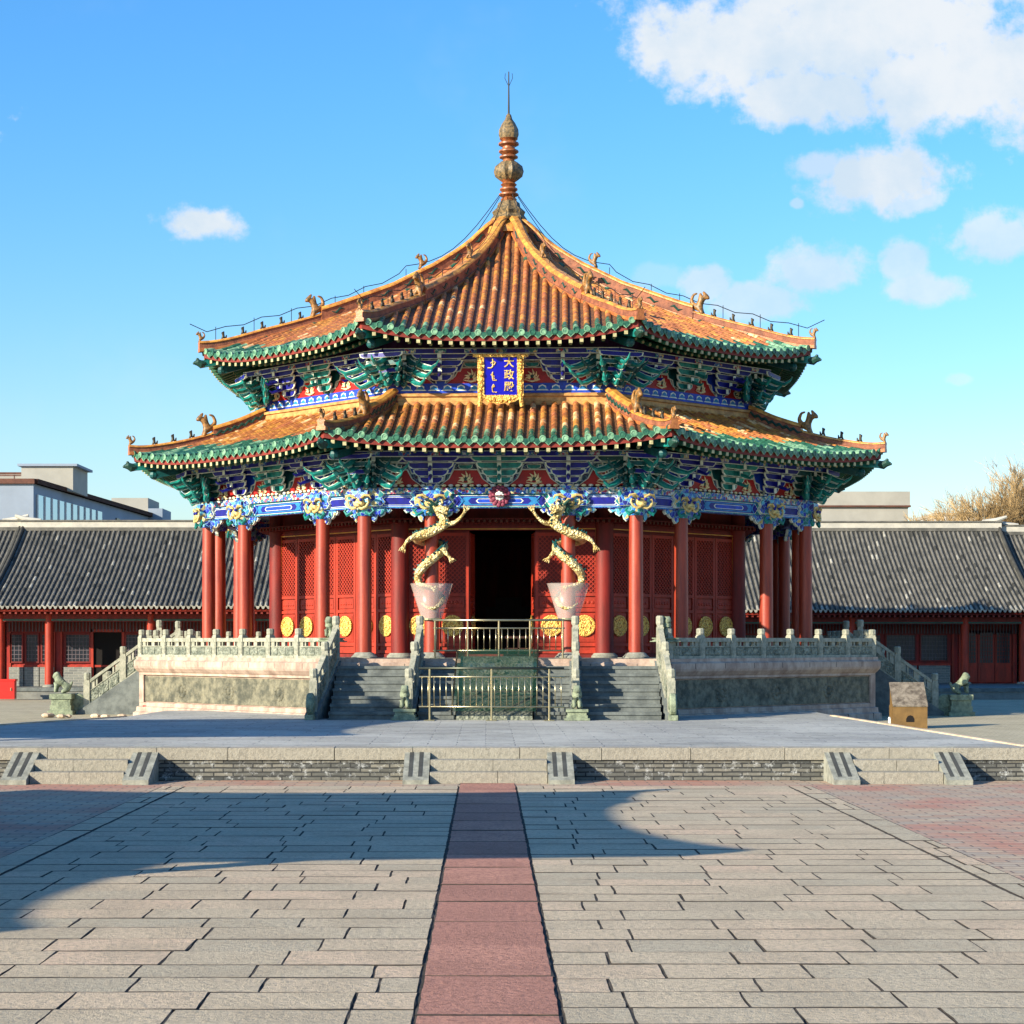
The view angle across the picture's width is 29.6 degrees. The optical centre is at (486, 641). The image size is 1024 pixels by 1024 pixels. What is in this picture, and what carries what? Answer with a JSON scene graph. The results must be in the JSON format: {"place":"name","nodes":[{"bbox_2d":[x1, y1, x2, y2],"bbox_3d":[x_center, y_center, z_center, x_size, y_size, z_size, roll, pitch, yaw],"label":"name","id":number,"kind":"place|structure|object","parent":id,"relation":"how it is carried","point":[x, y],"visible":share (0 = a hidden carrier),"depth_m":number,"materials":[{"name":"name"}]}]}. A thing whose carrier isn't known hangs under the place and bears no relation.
{"place":"outdoors","nodes":[
{"label":"outdoors","id":0,"kind":"place"},
{"bbox_2d":[0,746,159,784],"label":"terrace steps","id":1,"kind":"structure","parent":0,"point":[27,768],"depth_m":33.03,"materials":[{"name":"grey stone"}]},
{"bbox_2d":[415,782,561,1023],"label":"path","id":2,"kind":"structure","parent":0,"point":[488,962],"depth_m":16.13,"materials":[{"name":"stone"}]},
{"bbox_2d":[402,746,574,784],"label":"terrace steps","id":3,"kind":"structure","parent":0,"point":[554,768],"depth_m":33.03,"materials":[{"name":"grey stone"}]},
{"bbox_2d":[0,711,1015,746],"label":"terrace","id":4,"kind":"structure","parent":0,"point":[246,729],"depth_m":39.39,"materials":[{"name":"stone"}]},
{"bbox_2d":[391,685,418,719],"bbox_3d":[-1.926,1.430,45.690,0.598,0.819,0.650,0,0,2],"label":"stone lion","id":5,"kind":"object","parent":4,"relation":"on","point":[406,713],"visible":1,"depth_m":45.45},
{"bbox_2d":[419,667,563,720],"bbox_3d":[0.110,1.216,45.290,3.400,1.248,0.400,0,0,2],"label":"metal fence","id":6,"kind":"object","parent":4,"relation":"on","point":[491,677],"visible":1,"depth_m":45.27,"materials":[{"name":"metal"}]},
{"bbox_2d":[0,715,1023,745],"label":"terrace edging","id":7,"kind":"object","parent":4,"relation":"on","point":[973,737],"visible":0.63,"depth_m":42.59,"materials":[{"name":"stone"}]},
{"bbox_2d":[564,685,589,720],"bbox_3d":[2.121,1.430,45.535,0.598,0.819,0.650,0,0,2],"label":"stone lion","id":8,"kind":"object","parent":4,"relation":"on","point":[580,714],"visible":1,"depth_m":45.29},
{"bbox_2d":[0,786,1023,1023],"bbox_3d":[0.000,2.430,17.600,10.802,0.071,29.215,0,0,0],"label":"paving","id":9,"kind":"structure","parent":0,"point":[100,890],"depth_m":17.27,"materials":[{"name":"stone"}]},
{"bbox_2d":[0,780,1023,879],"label":"brick paving","id":10,"kind":"structure","parent":0,"point":[982,821],"depth_m":28.87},
{"bbox_2d":[0,758,1023,780],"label":"terrace face","id":11,"kind":"object","parent":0,"point":[813,770],"visible":0.25,"depth_m":33.63},
{"bbox_2d":[0,746,1023,759],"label":"terrace kerb","id":12,"kind":"structure","parent":11,"relation":"on","point":[532,752],"depth_m":33.59,"materials":[{"name":"grey stone"}]},
{"bbox_2d":[0,699,1023,743],"bbox_3d":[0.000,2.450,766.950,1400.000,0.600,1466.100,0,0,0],"label":"ground behind","id":13,"kind":"structure","parent":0,"point":[1001,720],"depth_m":54.25,"materials":[{"name":"grey stone"}]},
{"bbox_2d":[0,679,17,698],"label":"fire cabinet","id":14,"kind":"object","parent":13,"relation":"on","point":[8,688],"visible":1,"depth_m":71.30,"materials":[{"name":"red metal"}]},
{"bbox_2d":[0,514,28,678],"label":"long hall","id":15,"kind":"structure","parent":13,"relation":"on","point":[10,529],"depth_m":78.07,"materials":[{"name":"tile"}]},
{"bbox_2d":[47,672,75,714],"bbox_3d":[-12.540,1.518,57.256,0.748,1.263,0.688,0,0,2],"label":"stone lion","id":16,"kind":"object","parent":13,"relation":"on","point":[62,702],"visible":1,"depth_m":57.00},
{"bbox_2d":[41,713,126,717],"bbox_3d":[-11.451,2.090,54.612,2.451,0.153,0.796,0,0,5],"label":"rubble","id":17,"kind":"object","parent":13,"relation":"on","point":[47,715],"visible":0.82,"depth_m":54.45,"materials":[{"name":"stone"}]},
{"bbox_2d":[0,464,170,519],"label":"office building","id":18,"kind":"structure","parent":13,"relation":"on","point":[50,491],"depth_m":123.50,"materials":[{"name":"white concrete"}]},
{"bbox_2d":[37,494,43,519],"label":"window","id":19,"kind":"structure","parent":18,"relation":"in","point":[40,499],"depth_m":118.29,"materials":[{"name":"blue glass"}]},
{"bbox_2d":[44,496,50,519],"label":"window","id":20,"kind":"structure","parent":18,"relation":"in","point":[47,501],"depth_m":119.86,"materials":[{"name":"blue glass"}]},
{"bbox_2d":[51,498,57,519],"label":"window","id":21,"kind":"structure","parent":18,"relation":"in","point":[54,503],"depth_m":121.42,"materials":[{"name":"blue glass"}]},
{"bbox_2d":[58,500,64,519],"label":"window","id":22,"kind":"structure","parent":18,"relation":"in","point":[61,505],"depth_m":123.06,"materials":[{"name":"blue glass"}]},
{"bbox_2d":[65,502,70,519],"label":"window","id":23,"kind":"structure","parent":18,"relation":"in","point":[67,505],"depth_m":124.48,"materials":[{"name":"blue glass"}]},
{"bbox_2d":[71,504,77,519],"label":"window","id":24,"kind":"structure","parent":18,"relation":"in","point":[74,508],"depth_m":126.20,"materials":[{"name":"blue glass"}]},
{"bbox_2d":[78,506,83,519],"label":"window","id":25,"kind":"structure","parent":18,"relation":"in","point":[80,509],"depth_m":127.72,"materials":[{"name":"blue glass"}]},
{"bbox_2d":[84,507,89,519],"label":"window","id":26,"kind":"structure","parent":18,"relation":"in","point":[86,510],"depth_m":129.25,"materials":[{"name":"blue glass"}]},
{"bbox_2d":[90,509,95,519],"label":"window","id":27,"kind":"structure","parent":18,"relation":"in","point":[92,512],"depth_m":130.84,"materials":[{"name":"blue glass"}]},
{"bbox_2d":[96,510,101,519],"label":"window","id":28,"kind":"structure","parent":18,"relation":"in","point":[98,514],"depth_m":132.45,"materials":[{"name":"blue glass"}]},
{"bbox_2d":[0,514,268,698],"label":"long hall","id":29,"kind":"structure","parent":13,"relation":"on","point":[79,599],"depth_m":74.96,"materials":[{"name":"tile"}]},
{"bbox_2d":[10,633,23,662],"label":"window","id":30,"kind":"structure","parent":29,"relation":"in","point":[17,639],"depth_m":74.95,"materials":[{"name":"grey glass"}]},
{"bbox_2d":[25,633,38,662],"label":"window","id":31,"kind":"structure","parent":29,"relation":"in","point":[31,639],"depth_m":74.95,"materials":[{"name":"grey glass"}]},
{"bbox_2d":[41,633,44,662],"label":"window","id":32,"kind":"structure","parent":29,"relation":"in","point":[42,634],"depth_m":74.95,"materials":[{"name":"red wood"}]},
{"bbox_2d":[65,633,90,662],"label":"window","id":33,"kind":"structure","parent":29,"relation":"in","point":[77,645],"depth_m":74.95,"materials":[{"name":"grey glass"}]},
{"bbox_2d":[91,629,124,685],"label":"open door","id":34,"kind":"structure","parent":29,"relation":"in","point":[105,645],"depth_m":74.99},
{"bbox_2d":[125,633,138,659],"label":"window","id":35,"kind":"structure","parent":29,"relation":"in","point":[131,639],"depth_m":74.95,"materials":[{"name":"grey glass"}]},
{"bbox_2d":[73,616,949,720],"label":"stone platform","id":36,"kind":"structure","parent":13,"relation":"on","point":[845,672],"depth_m":49.52,"materials":[{"name":"grey stone"}]},
{"bbox_2d":[316,616,346,641],"bbox_3d":[-3.885,-0.316,48.367,0.568,0.631,0.618,0,0,22],"label":"stone lion","id":37,"kind":"object","parent":36,"relation":"on","point":[328,624],"visible":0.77,"depth_m":48.19},
{"bbox_2d":[451,649,537,714],"bbox_3d":[0.217,0.958,46.758,2.030,1.548,2.560,0,0,2],"label":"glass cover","id":38,"kind":"object","parent":36,"relation":"on","point":[455,678],"visible":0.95,"depth_m":46.74,"materials":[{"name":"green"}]},
{"bbox_2d":[430,619,567,658],"bbox_3d":[0.302,-0.074,48.456,3.440,0.988,0.400,0,0,2],"label":"metal fence","id":39,"kind":"object","parent":36,"relation":"on","point":[530,628],"visible":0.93,"depth_m":48.44,"materials":[{"name":"metal"}]},
{"bbox_2d":[123,72,891,657],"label":"pavilion","id":40,"kind":"structure","parent":36,"relation":"on","point":[661,446],"depth_m":51.93,"materials":[{"name":"orange tile"}]},
{"bbox_2d":[281,539,297,645],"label":"door leaf","id":41,"kind":"structure","parent":40,"relation":"in","point":[289,623],"depth_m":55.36,"materials":[{"name":"red wood"}]},
{"bbox_2d":[298,538,315,645],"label":"door leaf","id":42,"kind":"structure","parent":40,"relation":"in","point":[306,547],"depth_m":54.76,"materials":[{"name":"red wood"}]},
{"bbox_2d":[330,537,335,616],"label":"door leaf","id":43,"kind":"structure","parent":40,"relation":"in","point":[332,539],"depth_m":53.91,"materials":[{"name":"red wood"}]},
{"bbox_2d":[336,535,355,652],"bbox_3d":[-3.887,-1.300,53.491,0.131,3.240,0.860,0,0,-43],"label":"door leaf","id":44,"kind":"structure","parent":40,"relation":"in","point":[345,545],"depth_m":53.45,"materials":[{"name":"red wood"}]},
{"bbox_2d":[356,534,375,653],"bbox_3d":[-3.272,-1.300,52.860,0.082,3.240,0.860,0,0,-43],"label":"door leaf","id":45,"kind":"structure","parent":40,"relation":"in","point":[373,537],"depth_m":52.62,"materials":[{"name":"red wood"}]},
{"bbox_2d":[376,533,390,653],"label":"door leaf","id":46,"kind":"structure","parent":40,"relation":"in","point":[383,541],"depth_m":52.30,"materials":[{"name":"red wood"}]},
{"bbox_2d":[409,533,424,652],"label":"door leaf","id":47,"kind":"structure","parent":40,"relation":"in","point":[416,552],"depth_m":51.79,"materials":[{"name":"red wood"}]},
{"bbox_2d":[399,499,469,609],"bbox_3d":[-1.319,-2.230,49.792,1.850,2.835,1.123,0,0,2],"label":"dragon","id":48,"kind":"object","parent":40,"relation":"attached to","point":[419,537],"visible":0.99,"depth_m":49.47,"materials":[{"name":"gold metal"}]},
{"bbox_2d":[439,532,468,653],"bbox_3d":[-0.914,-1.300,51.750,0.860,3.240,0.131,0,0,2],"label":"door leaf","id":49,"kind":"structure","parent":40,"relation":"in","point":[453,577],"depth_m":51.74,"materials":[{"name":"red wood"}]},
{"bbox_2d":[469,533,475,653],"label":"door leaf","id":50,"kind":"structure","parent":40,"relation":"in","point":[471,536],"depth_m":52.16,"materials":[{"name":"red wood"}]},
{"bbox_2d":[473,354,527,406],"bbox_3d":[0.358,-6.816,50.449,1.441,1.368,0.288,0,0,2],"label":"name plaque","id":51,"kind":"object","parent":40,"relation":"attached to","point":[500,378],"visible":1,"depth_m":50.44,"materials":[{"name":"blue wood"}]},
{"bbox_2d":[475,597,530,653],"bbox_3d":[0.664,-0.490,59.900,2.800,1.780,2.000,0,0,2],"label":"throne","id":52,"kind":"object","parent":40,"relation":"on","point":[508,608],"visible":0.54,"depth_m":60.19,"materials":[{"name":"brown wood"}]},
{"bbox_2d":[494,636,533,653],"bbox_3d":[0.860,0.128,52.480,1.320,0.560,0.050,0,0,0],"label":"wooden barrier","id":53,"kind":"object","parent":40,"relation":"on","point":[512,637],"visible":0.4,"depth_m":52.45,"materials":[{"name":"brown wood"}]},
{"bbox_2d":[531,533,534,653],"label":"door leaf","id":54,"kind":"structure","parent":40,"relation":"in","point":[532,535],"depth_m":52.03,"materials":[{"name":"red wood"}]},
{"bbox_2d":[535,532,560,653],"bbox_3d":[1.725,-1.300,51.649,0.860,3.240,0.131,0,0,2],"label":"door leaf","id":55,"kind":"structure","parent":40,"relation":"in","point":[547,575],"depth_m":51.65,"materials":[{"name":"red wood"}]},
{"bbox_2d":[528,498,599,609],"bbox_3d":[1.980,-2.230,49.665,1.850,2.835,1.123,0,0,2],"label":"dragon","id":56,"kind":"object","parent":40,"relation":"attached to","point":[579,537],"visible":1,"depth_m":49.34,"materials":[{"name":"gold metal"}]},
{"bbox_2d":[575,532,594,653],"bbox_3d":[2.604,-1.300,51.615,0.860,3.240,0.131,0,0,2],"label":"door leaf","id":57,"kind":"structure","parent":40,"relation":"in","point":[584,554],"depth_m":51.60,"materials":[{"name":"red wood"}]},
{"bbox_2d":[614,533,628,653],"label":"door leaf","id":58,"kind":"structure","parent":40,"relation":"in","point":[621,540],"depth_m":52.03,"materials":[{"name":"red wood"}]},
{"bbox_2d":[643,534,651,653],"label":"door leaf","id":59,"kind":"structure","parent":40,"relation":"in","point":[647,539],"depth_m":52.75,"materials":[{"name":"red wood"}]},
{"bbox_2d":[652,535,672,653],"bbox_3d":[4.825,-1.300,53.153,0.860,3.240,0.131,0,0,-43],"label":"door leaf","id":60,"kind":"structure","parent":40,"relation":"in","point":[662,546],"depth_m":53.14,"materials":[{"name":"red wood"}]},
{"bbox_2d":[673,536,693,645],"bbox_3d":[5.471,-1.300,53.751,0.860,3.240,0.131,0,0,-43],"label":"door leaf","id":61,"kind":"structure","parent":40,"relation":"in","point":[690,539],"depth_m":53.95,"materials":[{"name":"red wood"}]},
{"bbox_2d":[694,537,714,645],"bbox_3d":[6.116,-1.300,54.354,0.860,3.240,0.131,0,0,-43],"label":"door leaf","id":62,"kind":"structure","parent":40,"relation":"in","point":[704,548],"depth_m":54.34,"materials":[{"name":"red wood"}]},
{"bbox_2d":[715,538,732,645],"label":"door leaf","id":63,"kind":"structure","parent":40,"relation":"in","point":[723,547],"depth_m":54.88,"materials":[{"name":"red wood"}]},
{"bbox_2d":[650,616,680,641],"bbox_3d":[4.429,-0.316,48.048,0.568,0.631,0.618,0,0,-18],"label":"stone lion","id":64,"kind":"object","parent":36,"relation":"on","point":[667,622],"visible":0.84,"depth_m":47.85},
{"bbox_2d":[814,491,910,520],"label":"concrete block","id":65,"kind":"structure","parent":13,"relation":"on","point":[868,505],"depth_m":124.85,"materials":[{"name":"white concrete"}]},
{"bbox_2d":[745,516,1023,699],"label":"long hall","id":66,"kind":"structure","parent":13,"relation":"on","point":[944,600],"depth_m":79.94,"materials":[{"name":"tile"}]},
{"bbox_2d":[745,634,757,637],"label":"window","id":67,"kind":"structure","parent":66,"relation":"in","point":[747,635],"depth_m":79.94,"materials":[{"name":"red wood"}]},
{"bbox_2d":[875,634,881,643],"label":"window","id":68,"kind":"structure","parent":66,"relation":"in","point":[878,636],"depth_m":79.94,"materials":[{"name":"grey glass"}]},
{"bbox_2d":[885,634,915,661],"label":"window","id":69,"kind":"structure","parent":66,"relation":"in","point":[907,642],"depth_m":79.96,"materials":[{"name":"grey glass"}]},
{"bbox_2d":[919,634,948,661],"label":"window","id":70,"kind":"structure","parent":66,"relation":"in","point":[932,647],"depth_m":79.96,"materials":[{"name":"grey glass"}]},
{"bbox_2d":[969,630,976,681],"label":"door leaf","id":71,"kind":"structure","parent":66,"relation":"in","point":[972,637],"depth_m":79.92,"materials":[{"name":"red wood"}]},
{"bbox_2d":[978,630,993,681],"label":"door leaf","id":72,"kind":"structure","parent":66,"relation":"in","point":[985,641],"depth_m":79.92,"materials":[{"name":"red wood"}]},
{"bbox_2d":[995,630,1010,681],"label":"door leaf","id":73,"kind":"structure","parent":66,"relation":"in","point":[1002,641],"depth_m":79.92,"materials":[{"name":"red wood"}]},
{"bbox_2d":[889,682,927,728],"bbox_3d":[10.524,1.583,48.339,0.860,1.135,0.720,0,0,4],"label":"wooden shelter box","id":74,"kind":"object","parent":13,"relation":"on","point":[908,705],"visible":0.95,"depth_m":48.05,"materials":[{"name":"yellow wood"}]},
{"bbox_2d":[903,497,970,520],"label":"bare tree","id":75,"kind":"object","parent":13,"relation":"on","point":[911,519],"visible":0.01,"depth_m":117.60,"materials":[{"name":"brown plant"}]},
{"bbox_2d":[915,513,977,520],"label":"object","id":76,"kind":"structure","parent":13,"relation":"on","point":[919,518],"depth_m":136.43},
{"bbox_2d":[946,672,974,715],"bbox_3d":[13.741,1.518,56.246,0.748,1.263,0.688,0,0,2],"label":"stone lion","id":77,"kind":"object","parent":13,"relation":"on","point":[960,704],"visible":1,"depth_m":55.99},
{"bbox_2d":[919,435,1023,524],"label":"bare tree","id":78,"kind":"object","parent":13,"relation":"on","point":[1012,511],"visible":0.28,"depth_m":110.12,"materials":[{"name":"brown plant"}]},
{"bbox_2d":[983,449,1023,517],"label":"bare tree","id":79,"kind":"object","parent":13,"relation":"on","point":[1008,480],"visible":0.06,"depth_m":114.36,"materials":[{"name":"brown plant"}]},
{"bbox_2d":[1002,521,1023,681],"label":"long hall","id":80,"kind":"structure","parent":13,"relation":"on","point":[1013,533],"depth_m":83.05,"materials":[{"name":"wood"}]},
{"bbox_2d":[0,0,1023,520],"label":"sky","id":81,"kind":"structure","parent":0,"point":[856,167],"materials":[{"name":"blue"}]},
{"bbox_2d":[822,746,972,784],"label":"terrace steps","id":82,"kind":"structure","parent":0,"point":[845,768],"depth_m":33.03,"materials":[{"name":"grey stone"}]}
]}

